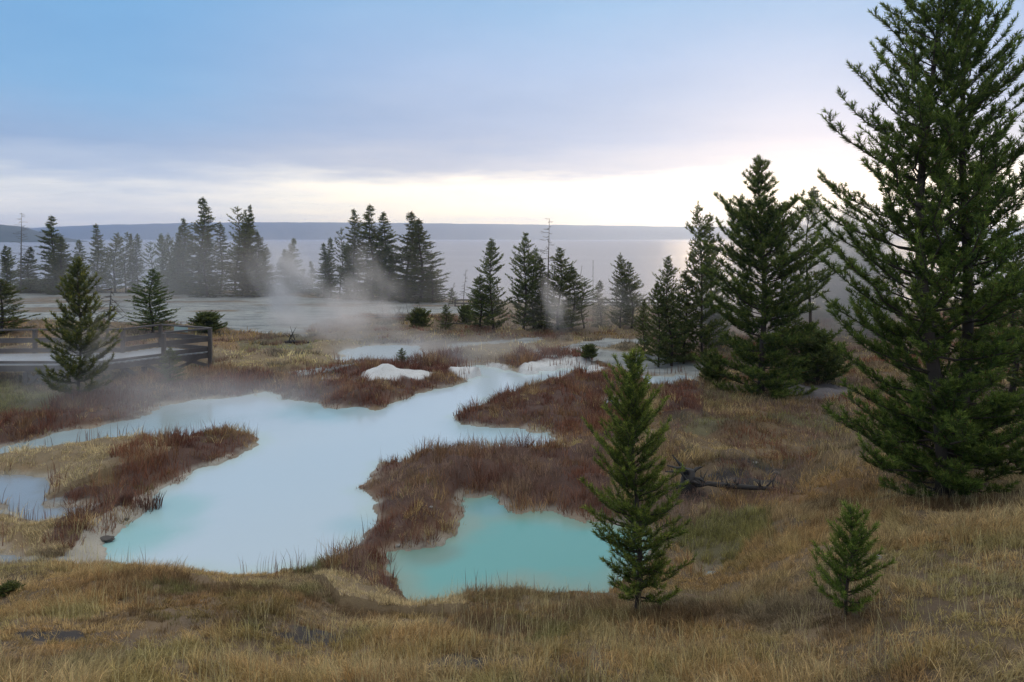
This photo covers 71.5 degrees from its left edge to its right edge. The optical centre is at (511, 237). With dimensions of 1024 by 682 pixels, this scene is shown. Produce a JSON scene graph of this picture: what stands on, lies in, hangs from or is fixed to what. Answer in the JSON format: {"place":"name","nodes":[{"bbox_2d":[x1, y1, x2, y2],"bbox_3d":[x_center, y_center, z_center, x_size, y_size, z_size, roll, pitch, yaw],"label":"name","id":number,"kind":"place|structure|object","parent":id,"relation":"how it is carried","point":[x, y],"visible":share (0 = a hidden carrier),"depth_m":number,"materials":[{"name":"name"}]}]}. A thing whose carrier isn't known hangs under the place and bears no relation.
{"place":"outdoors","nodes":[
{"label":"outdoors","id":0,"kind":"place"},
{"bbox_2d":[0,475,84,520],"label":"pool water","id":1,"kind":"structure","parent":0,"point":[30,491],"depth_m":15.18,"materials":[{"name":"blue liquid"}]},
{"bbox_2d":[0,224,87,241],"bbox_3d":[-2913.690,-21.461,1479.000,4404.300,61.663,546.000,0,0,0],"label":"hill","id":2,"kind":"structure","parent":0,"point":[6,233],"depth_m":1290.53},
{"bbox_2d":[0,365,588,574],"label":"pool water","id":3,"kind":"structure","parent":0,"point":[296,476],"depth_m":16.74,"materials":[{"name":"blue liquid"}]},
{"bbox_2d":[335,345,426,361],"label":"pool water","id":4,"kind":"structure","parent":0,"point":[379,351],"depth_m":34.43,"materials":[{"name":"liquid"}]},
{"bbox_2d":[0,288,1022,374],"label":"shore grass","id":5,"kind":"structure","parent":0,"point":[362,326],"depth_m":38.56,"materials":[{"name":"brown plant"}]},
{"bbox_2d":[0,288,1023,681],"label":"ground","id":6,"kind":"structure","parent":0,"point":[282,314],"depth_m":15.96,"materials":[{"name":"brown plant"}]},
{"bbox_2d":[0,245,18,295],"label":"spruce tree","id":7,"kind":"object","parent":6,"relation":"on","point":[5,266],"visible":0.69,"depth_m":65.20,"materials":[{"name":"green plant"}]},
{"bbox_2d":[0,247,19,289],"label":"tree","id":8,"kind":"object","parent":6,"relation":"on","point":[12,263],"visible":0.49,"depth_m":71.66,"materials":[{"name":"green plant"}]},
{"bbox_2d":[0,580,25,598],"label":"pine bush","id":9,"kind":"object","parent":6,"relation":"on","point":[9,587],"visible":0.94,"depth_m":9.81,"materials":[{"name":"green plant"}]},
{"bbox_2d":[7,213,31,287],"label":"dead tree","id":10,"kind":"object","parent":6,"relation":"on","point":[21,276],"visible":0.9,"depth_m":69.26,"materials":[{"name":"grey wood"}]},
{"bbox_2d":[0,279,41,333],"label":"pine tree","id":11,"kind":"object","parent":6,"relation":"on","point":[5,323],"visible":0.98,"depth_m":40.04,"materials":[{"name":"green plant"}]},
{"bbox_2d":[15,279,39,291],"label":"pine bush","id":12,"kind":"object","parent":6,"relation":"on","point":[23,286],"visible":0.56,"depth_m":69.57,"materials":[{"name":"green plant"}]},
{"bbox_2d":[12,247,45,292],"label":"spruce tree","id":13,"kind":"object","parent":6,"relation":"on","point":[28,262],"visible":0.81,"depth_m":69.82,"materials":[{"name":"green plant"}]},
{"bbox_2d":[25,215,76,293],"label":"spruce tree","id":14,"kind":"object","parent":6,"relation":"on","point":[52,240],"visible":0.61,"depth_m":69.02,"materials":[{"name":"green plant"}]},
{"bbox_2d":[41,235,78,294],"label":"spruce tree","id":15,"kind":"object","parent":6,"relation":"on","point":[59,258],"visible":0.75,"depth_m":68.05,"materials":[{"name":"green plant"}]},
{"bbox_2d":[33,256,122,394],"bbox_3d":[-14.155,2.968,23.181,2.695,4.855,2.569,0,0,33],"label":"pine tree","id":16,"kind":"object","parent":6,"relation":"on","point":[72,336],"visible":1,"depth_m":23.04,"materials":[{"name":"green plant"}]},
{"bbox_2d":[72,239,87,286],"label":"spruce tree","id":17,"kind":"object","parent":6,"relation":"on","point":[80,245],"visible":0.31,"depth_m":70.35,"materials":[{"name":"green plant"}]},
{"bbox_2d":[81,223,116,292],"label":"spruce tree","id":18,"kind":"object","parent":6,"relation":"on","point":[95,267],"visible":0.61,"depth_m":70.07,"materials":[{"name":"green plant"}]},
{"bbox_2d":[83,287,126,335],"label":"dead tree","id":19,"kind":"object","parent":6,"relation":"on","point":[110,304],"visible":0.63,"depth_m":36.90,"materials":[{"name":"grey wood"}]},
{"bbox_2d":[0,324,211,385],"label":"boardwalk","id":20,"kind":"structure","parent":6,"relation":"on","point":[32,360],"depth_m":28.02,"materials":[{"name":"grey wood"}]},
{"bbox_2d":[93,232,130,291],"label":"pine tree","id":21,"kind":"object","parent":6,"relation":"on","point":[114,270],"visible":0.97,"depth_m":69.80,"materials":[{"name":"green plant"}]},
{"bbox_2d":[116,232,133,292],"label":"pine tree","id":22,"kind":"object","parent":6,"relation":"on","point":[126,248],"visible":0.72,"depth_m":69.81,"materials":[{"name":"green plant"}]},
{"bbox_2d":[118,490,133,506],"bbox_3d":[-7.786,5.282,14.352,0.290,0.326,0.264,0,0,-44],"label":"reed clump","id":23,"kind":"object","parent":6,"relation":"on","point":[122,498],"visible":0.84,"depth_m":14.33,"materials":[{"name":"brown plant"}]},
{"bbox_2d":[123,234,138,292],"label":"spruce tree","id":24,"kind":"object","parent":6,"relation":"on","point":[129,263],"visible":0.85,"depth_m":69.06,"materials":[{"name":"green plant"}]},
{"bbox_2d":[125,233,147,292],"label":"spruce tree","id":25,"kind":"object","parent":6,"relation":"on","point":[139,267],"visible":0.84,"depth_m":69.19,"materials":[{"name":"green plant"}]},
{"bbox_2d":[137,487,163,511],"bbox_3d":[-7.334,5.359,14.421,0.500,0.465,0.493,0,0,19],"label":"reed clump","id":26,"kind":"object","parent":6,"relation":"on","point":[153,501],"visible":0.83,"depth_m":14.40,"materials":[{"name":"brown plant"}]},
{"bbox_2d":[140,241,161,281],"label":"pine tree","id":27,"kind":"object","parent":6,"relation":"on","point":[149,249],"visible":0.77,"depth_m":69.97,"materials":[{"name":"green plant"}]},
{"bbox_2d":[124,268,180,332],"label":"pine tree","id":28,"kind":"object","parent":6,"relation":"on","point":[150,312],"visible":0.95,"depth_m":39.89,"materials":[{"name":"green plant"}]},
{"bbox_2d":[148,233,171,290],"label":"pine tree","id":29,"kind":"object","parent":6,"relation":"on","point":[160,244],"visible":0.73,"depth_m":69.19,"materials":[{"name":"green plant"}]},
{"bbox_2d":[155,232,173,292],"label":"pine tree","id":30,"kind":"object","parent":6,"relation":"on","point":[167,254],"visible":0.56,"depth_m":69.13,"materials":[{"name":"green plant"}]},
{"bbox_2d":[153,347,186,382],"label":"pine sapling","id":31,"kind":"object","parent":6,"relation":"on","point":[171,369],"visible":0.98,"depth_m":25.12,"materials":[{"name":"green plant"}]},
{"bbox_2d":[163,226,194,293],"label":"spruce tree","id":32,"kind":"object","parent":6,"relation":"on","point":[180,255],"visible":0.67,"depth_m":67.97,"materials":[{"name":"green plant"}]},
{"bbox_2d":[165,218,197,294],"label":"spruce tree","id":33,"kind":"object","parent":6,"relation":"on","point":[185,243],"visible":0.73,"depth_m":67.87,"materials":[{"name":"green plant"}]},
{"bbox_2d":[168,196,226,294],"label":"spruce tree","id":34,"kind":"object","parent":6,"relation":"on","point":[201,233],"visible":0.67,"depth_m":67.18,"materials":[{"name":"green plant"}]},
{"bbox_2d":[187,232,222,297],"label":"spruce tree","id":35,"kind":"object","parent":6,"relation":"on","point":[209,269],"visible":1,"depth_m":65.22,"materials":[{"name":"green plant"}]},
{"bbox_2d":[186,310,227,332],"bbox_3d":[-17.189,4.764,40.478,2.476,1.328,2.214,0,0,42],"label":"pine bush","id":36,"kind":"object","parent":6,"relation":"on","point":[207,319],"visible":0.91,"depth_m":40.14,"materials":[{"name":"green plant"}]},
{"bbox_2d":[205,222,235,294],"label":"spruce tree","id":37,"kind":"object","parent":6,"relation":"on","point":[220,246],"visible":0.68,"depth_m":68.14,"materials":[{"name":"green plant"}]},
{"bbox_2d":[226,207,244,289],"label":"pine tree","id":38,"kind":"object","parent":6,"relation":"on","point":[238,223],"visible":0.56,"depth_m":67.68,"materials":[{"name":"green plant"}]},
{"bbox_2d":[213,217,279,296],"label":"spruce tree","id":39,"kind":"object","parent":6,"relation":"on","point":[248,232],"visible":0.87,"depth_m":65.35,"materials":[{"name":"green plant"}]},
{"bbox_2d":[237,204,256,290],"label":"spruce tree","id":40,"kind":"object","parent":6,"relation":"on","point":[250,212],"visible":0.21,"depth_m":67.14,"materials":[{"name":"green plant"}]},
{"bbox_2d":[237,231,276,296],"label":"spruce tree","id":41,"kind":"object","parent":6,"relation":"on","point":[259,262],"visible":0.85,"depth_m":65.38,"materials":[{"name":"green plant"}]},
{"bbox_2d":[260,246,278,292],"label":"spruce tree","id":42,"kind":"object","parent":6,"relation":"on","point":[264,263],"visible":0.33,"depth_m":67.85,"materials":[{"name":"green plant"}]},
{"bbox_2d":[271,249,298,293],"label":"spruce tree","id":43,"kind":"object","parent":6,"relation":"on","point":[286,280],"visible":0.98,"depth_m":67.63,"materials":[{"name":"green plant"}]},
{"bbox_2d":[274,238,306,292],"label":"spruce tree","id":44,"kind":"object","parent":6,"relation":"on","point":[292,249],"visible":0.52,"depth_m":70.08,"materials":[{"name":"green plant"}]},
{"bbox_2d":[296,269,308,293],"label":"spruce tree","id":45,"kind":"object","parent":6,"relation":"on","point":[304,286],"visible":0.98,"depth_m":68.27,"materials":[{"name":"green plant"}]},
{"bbox_2d":[302,261,316,293],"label":"spruce tree","id":46,"kind":"object","parent":6,"relation":"on","point":[311,277],"visible":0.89,"depth_m":68.65,"materials":[{"name":"green plant"}]},
{"bbox_2d":[308,242,336,297],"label":"spruce tree","id":47,"kind":"object","parent":6,"relation":"on","point":[321,285],"visible":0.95,"depth_m":64.22,"materials":[{"name":"green plant"}]},
{"bbox_2d":[319,238,339,297],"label":"spruce tree","id":48,"kind":"object","parent":6,"relation":"on","point":[333,282],"visible":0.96,"depth_m":64.41,"materials":[{"name":"green plant"}]},
{"bbox_2d":[332,229,351,298],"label":"pine tree","id":49,"kind":"object","parent":6,"relation":"on","point":[341,242],"visible":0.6,"depth_m":64.31,"materials":[{"name":"green plant"}]},
{"bbox_2d":[337,251,357,296],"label":"spruce tree","id":50,"kind":"object","parent":6,"relation":"on","point":[344,263],"visible":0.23,"depth_m":64.04,"materials":[{"name":"green plant"}]},
{"bbox_2d":[335,208,369,299],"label":"spruce tree","id":51,"kind":"object","parent":6,"relation":"on","point":[348,249],"visible":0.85,"depth_m":62.61,"materials":[{"name":"green plant"}]},
{"bbox_2d":[0,339,708,598],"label":"red brush","id":52,"kind":"object","parent":6,"relation":"on","point":[313,381],"visible":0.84,"depth_m":19.87,"materials":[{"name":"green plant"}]},
{"bbox_2d":[0,350,713,591],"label":"seed stems","id":53,"kind":"object","parent":6,"relation":"on","point":[238,442],"visible":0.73,"depth_m":15.65,"materials":[{"name":"brown plant"}]},
{"bbox_2d":[347,204,395,300],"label":"spruce tree","id":54,"kind":"object","parent":6,"relation":"on","point":[370,239],"visible":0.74,"depth_m":61.79,"materials":[{"name":"green plant"}]},
{"bbox_2d":[355,211,402,298],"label":"spruce tree","id":55,"kind":"object","parent":6,"relation":"on","point":[387,237],"visible":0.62,"depth_m":61.64,"materials":[{"name":"green plant"}]},
{"bbox_2d":[374,244,399,300],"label":"spruce tree","id":56,"kind":"object","parent":6,"relation":"on","point":[391,275],"visible":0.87,"depth_m":60.75,"materials":[{"name":"green plant"}]},
{"bbox_2d":[375,304,419,317],"bbox_3d":[-7.476,4.667,46.782,3.359,1.262,1.266,0,0,-6],"label":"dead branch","id":57,"kind":"object","parent":6,"relation":"on","point":[393,316],"visible":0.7,"depth_m":46.83,"materials":[{"name":"grey wood"}]},
{"bbox_2d":[396,275,413,302],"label":"spruce tree","id":58,"kind":"object","parent":6,"relation":"on","point":[403,294],"visible":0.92,"depth_m":59.32,"materials":[{"name":"green plant"}]},
{"bbox_2d":[376,211,435,300],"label":"spruce tree","id":59,"kind":"object","parent":6,"relation":"on","point":[403,249],"visible":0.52,"depth_m":60.86,"materials":[{"name":"green plant"}]},
{"bbox_2d":[406,307,432,328],"bbox_3d":[-5.568,4.785,42.656,1.811,1.389,1.775,0,0,7],"label":"pine bush","id":60,"kind":"object","parent":6,"relation":"on","point":[419,316],"visible":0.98,"depth_m":42.37,"materials":[{"name":"green plant"}]},
{"bbox_2d":[394,218,449,303],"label":"spruce tree","id":61,"kind":"object","parent":6,"relation":"on","point":[421,252],"visible":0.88,"depth_m":59.65,"materials":[{"name":"green plant"}]},
{"bbox_2d":[417,264,446,302],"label":"spruce tree","id":62,"kind":"object","parent":6,"relation":"on","point":[433,293],"visible":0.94,"depth_m":59.33,"materials":[{"name":"green plant"}]},
{"bbox_2d":[437,304,455,329],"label":"pine sapling","id":63,"kind":"object","parent":6,"relation":"on","point":[446,312],"visible":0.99,"depth_m":41.88,"materials":[{"name":"green plant"}]},
{"bbox_2d":[456,304,476,322],"bbox_3d":[-2.826,4.713,44.028,1.312,1.340,1.295,0,0,38],"label":"pine bush","id":64,"kind":"object","parent":6,"relation":"on","point":[463,308],"visible":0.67,"depth_m":43.84,"materials":[{"name":"green plant"}]},
{"bbox_2d":[462,274,499,326],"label":"pine tree","id":65,"kind":"object","parent":6,"relation":"on","point":[472,318],"visible":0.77,"depth_m":41.56,"materials":[{"name":"green plant"}]},
{"bbox_2d":[469,238,513,329],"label":"pine tree","id":66,"kind":"object","parent":6,"relation":"on","point":[488,261],"visible":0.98,"depth_m":41.30,"materials":[{"name":"green plant"}]},
{"bbox_2d":[0,464,1023,681],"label":"dry grass","id":67,"kind":"structure","parent":6,"relation":"on","point":[734,601],"depth_m":8.25,"materials":[{"name":"brown plant"}]},
{"bbox_2d":[0,311,1023,535],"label":"shrubs","id":68,"kind":"object","parent":6,"relation":"on","point":[539,335],"visible":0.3,"depth_m":22.59,"materials":[{"name":"brown plant"}]},
{"bbox_2d":[505,232,546,329],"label":"pine tree","id":69,"kind":"object","parent":6,"relation":"on","point":[525,267],"visible":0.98,"depth_m":41.07,"materials":[{"name":"green plant"}]},
{"bbox_2d":[515,246,545,328],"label":"pine tree","id":70,"kind":"object","parent":6,"relation":"on","point":[532,281],"visible":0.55,"depth_m":41.69,"materials":[{"name":"green plant"}]},
{"bbox_2d":[529,256,550,329],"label":"spruce tree","id":71,"kind":"object","parent":6,"relation":"on","point":[540,311],"visible":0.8,"depth_m":41.24,"materials":[{"name":"green plant"}]},
{"bbox_2d":[528,218,577,327],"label":"dead tree","id":72,"kind":"object","parent":6,"relation":"on","point":[548,267],"visible":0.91,"depth_m":41.26,"materials":[{"name":"grey wood"}]},
{"bbox_2d":[533,247,582,329],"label":"pine tree","id":73,"kind":"object","parent":6,"relation":"on","point":[561,290],"visible":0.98,"depth_m":40.80,"materials":[{"name":"green plant"}]},
{"bbox_2d":[556,265,593,327],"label":"pine tree","id":74,"kind":"object","parent":6,"relation":"on","point":[575,297],"visible":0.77,"depth_m":41.22,"materials":[{"name":"green plant"}]},
{"bbox_2d":[568,277,597,327],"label":"pine tree","id":75,"kind":"object","parent":6,"relation":"on","point":[587,282],"visible":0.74,"depth_m":41.49,"materials":[{"name":"green plant"}]},
{"bbox_2d":[576,343,598,358],"bbox_3d":[3.339,4.887,30.671,0.979,0.699,0.876,0,0,-35],"label":"pine bush","id":76,"kind":"object","parent":6,"relation":"on","point":[589,351],"visible":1,"depth_m":30.60,"materials":[{"name":"green plant"}]},
{"bbox_2d":[587,280,611,326],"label":"spruce tree","id":77,"kind":"object","parent":6,"relation":"on","point":[600,319],"visible":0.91,"depth_m":44.08,"materials":[{"name":"green plant"}]},
{"bbox_2d":[603,253,638,327],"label":"pine tree","id":78,"kind":"object","parent":6,"relation":"on","point":[620,321],"visible":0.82,"depth_m":42.44,"materials":[{"name":"green plant"}]},
{"bbox_2d":[611,262,650,328],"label":"pine tree","id":79,"kind":"object","parent":6,"relation":"on","point":[634,299],"visible":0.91,"depth_m":42.12,"materials":[{"name":"green plant"}]},
{"bbox_2d":[579,346,696,609],"bbox_3d":[1.713,3.410,9.642,1.680,3.900,1.650,0,0,-36],"label":"pine tree","id":80,"kind":"object","parent":6,"relation":"on","point":[629,546],"visible":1,"depth_m":9.59,"materials":[{"name":"green plant"}]},
{"bbox_2d":[633,299,654,354],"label":"pine tree","id":81,"kind":"object","parent":6,"relation":"on","point":[642,325],"visible":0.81,"depth_m":31.60,"materials":[{"name":"green plant"}]},
{"bbox_2d":[639,280,675,366],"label":"pine tree","id":82,"kind":"object","parent":6,"relation":"on","point":[657,323],"visible":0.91,"depth_m":29.67,"materials":[{"name":"green plant"}]},
{"bbox_2d":[646,255,695,365],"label":"pine tree","id":83,"kind":"object","parent":6,"relation":"on","point":[671,309],"visible":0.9,"depth_m":29.79,"materials":[{"name":"green plant"}]},
{"bbox_2d":[656,269,707,363],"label":"pine tree","id":84,"kind":"object","parent":6,"relation":"on","point":[685,317],"visible":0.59,"depth_m":30.27,"materials":[{"name":"green plant"}]},
{"bbox_2d":[665,454,711,493],"bbox_3d":[3.567,4.857,14.569,0.951,0.830,0.822,0,0,0],"label":"upturned root wad","id":85,"kind":"object","parent":6,"relation":"on","point":[688,473],"visible":0.83,"depth_m":14.47,"materials":[{"name":"grey wood"}]},
{"bbox_2d":[679,200,730,357],"bbox_3d":[8.120,1.935,30.512,2.421,7.181,2.626,-2,-1,1],"label":"pine tree","id":86,"kind":"object","parent":6,"relation":"on","point":[711,326],"visible":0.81,"depth_m":30.43,"materials":[{"name":"green plant"}]},
{"bbox_2d":[688,212,736,346],"bbox_3d":[9.717,2.129,34.505,2.368,6.843,2.292,-2,2,-1],"label":"spruce tree","id":87,"kind":"object","parent":6,"relation":"on","point":[716,315],"visible":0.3,"depth_m":34.34,"materials":[{"name":"green plant"}]},
{"bbox_2d":[694,350,730,383],"bbox_3d":[7.354,4.760,26.131,1.435,1.292,1.407,0,0,43],"label":"pine bush","id":88,"kind":"object","parent":6,"relation":"on","point":[709,375],"visible":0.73,"depth_m":25.93,"materials":[{"name":"green plant"}]},
{"bbox_2d":[675,469,787,490],"bbox_3d":[4.565,5.029,14.754,2.310,0.420,0.380,0,0,6],"label":"fallen log","id":89,"kind":"object","parent":6,"relation":"on","point":[739,486],"visible":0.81,"depth_m":14.67,"materials":[{"name":"grey wood"}]},
{"bbox_2d":[692,154,852,399],"bbox_3d":[8.734,1.350,24.264,5.124,8.415,5.060,0,0,6],"label":"pine tree","id":90,"kind":"object","parent":6,"relation":"on","point":[760,240],"visible":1,"depth_m":23.59,"materials":[{"name":"green plant"}]},
{"bbox_2d":[774,229,808,317],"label":"spruce tree","id":91,"kind":"object","parent":6,"relation":"on","point":[794,248],"visible":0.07,"depth_m":45.91,"materials":[{"name":"green plant"}]},
{"bbox_2d":[765,316,831,374],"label":"pine tree","id":92,"kind":"object","parent":6,"relation":"on","point":[796,321],"visible":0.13,"depth_m":26.84,"materials":[{"name":"green plant"}]},
{"bbox_2d":[786,187,833,323],"bbox_3d":[13.183,1.631,32.013,2.313,7.858,2.031,0,0,4],"label":"pine tree","id":93,"kind":"object","parent":6,"relation":"on","point":[815,273],"visible":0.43,"depth_m":31.79,"materials":[{"name":"green plant"}]},
{"bbox_2d":[781,323,855,382],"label":"pine tree","id":94,"kind":"object","parent":6,"relation":"on","point":[816,342],"visible":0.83,"depth_m":25.91,"materials":[{"name":"green plant"}]},
{"bbox_2d":[795,185,844,320],"bbox_3d":[19.464,1.115,45.535,3.371,9.064,3.391,-2,1,-12],"label":"pine tree","id":95,"kind":"object","parent":6,"relation":"on","point":[817,302],"visible":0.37,"depth_m":45.16,"materials":[{"name":"green plant"}]},
{"bbox_2d":[818,224,856,320],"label":"spruce tree","id":96,"kind":"object","parent":6,"relation":"on","point":[836,257],"visible":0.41,"depth_m":45.76,"materials":[{"name":"green plant"}]},
{"bbox_2d":[822,207,872,315],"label":"pine tree","id":97,"kind":"object","parent":6,"relation":"on","point":[846,251],"visible":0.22,"depth_m":46.01,"materials":[{"name":"green plant"}]},
{"bbox_2d":[806,499,896,616],"bbox_3d":[3.509,3.436,7.344,0.856,1.478,0.845,0,0,17],"label":"pine sapling","id":98,"kind":"object","parent":6,"relation":"on","point":[852,542],"visible":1,"depth_m":7.30,"materials":[{"name":"green plant"}]},
{"bbox_2d":[840,240,908,333],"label":"pine tree","id":99,"kind":"object","parent":6,"relation":"on","point":[872,274],"visible":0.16,"depth_m":39.41,"materials":[{"name":"green plant"}]},
{"bbox_2d":[798,0,1023,499],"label":"pine tree","id":100,"kind":"object","parent":6,"relation":"on","point":[957,414],"visible":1,"depth_m":11.72,"materials":[{"name":"green plant"}]},
{"bbox_2d":[974,234,1023,393],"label":"pine tree","id":101,"kind":"object","parent":6,"relation":"on","point":[1015,380],"visible":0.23,"depth_m":23.19,"materials":[{"name":"green plant"}]},
{"bbox_2d":[0,240,1023,304],"bbox_3d":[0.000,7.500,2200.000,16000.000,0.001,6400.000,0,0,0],"label":"lake water","id":102,"kind":"structure","parent":0,"point":[595,261],"depth_m":258.77,"materials":[{"name":"grey liquid"}]},
{"bbox_2d":[0,0,1023,227],"label":"sky","id":103,"kind":"structure","parent":0,"point":[566,112],"materials":[{"name":"blue"}]},
{"bbox_2d":[386,495,649,603],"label":"pool water","id":104,"kind":"structure","parent":0,"point":[493,538],"depth_m":12.28,"materials":[{"name":"teal liquid"}]},
{"bbox_2d":[29,222,1023,239],"bbox_3d":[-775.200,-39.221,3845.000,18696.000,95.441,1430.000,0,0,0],"label":"hills","id":105,"kind":"structure","parent":0,"point":[313,231],"depth_m":3325.19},
{"bbox_2d":[640,374,692,383],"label":"pool water","id":106,"kind":"structure","parent":0,"point":[653,379],"depth_m":27.82,"materials":[{"name":"liquid"}]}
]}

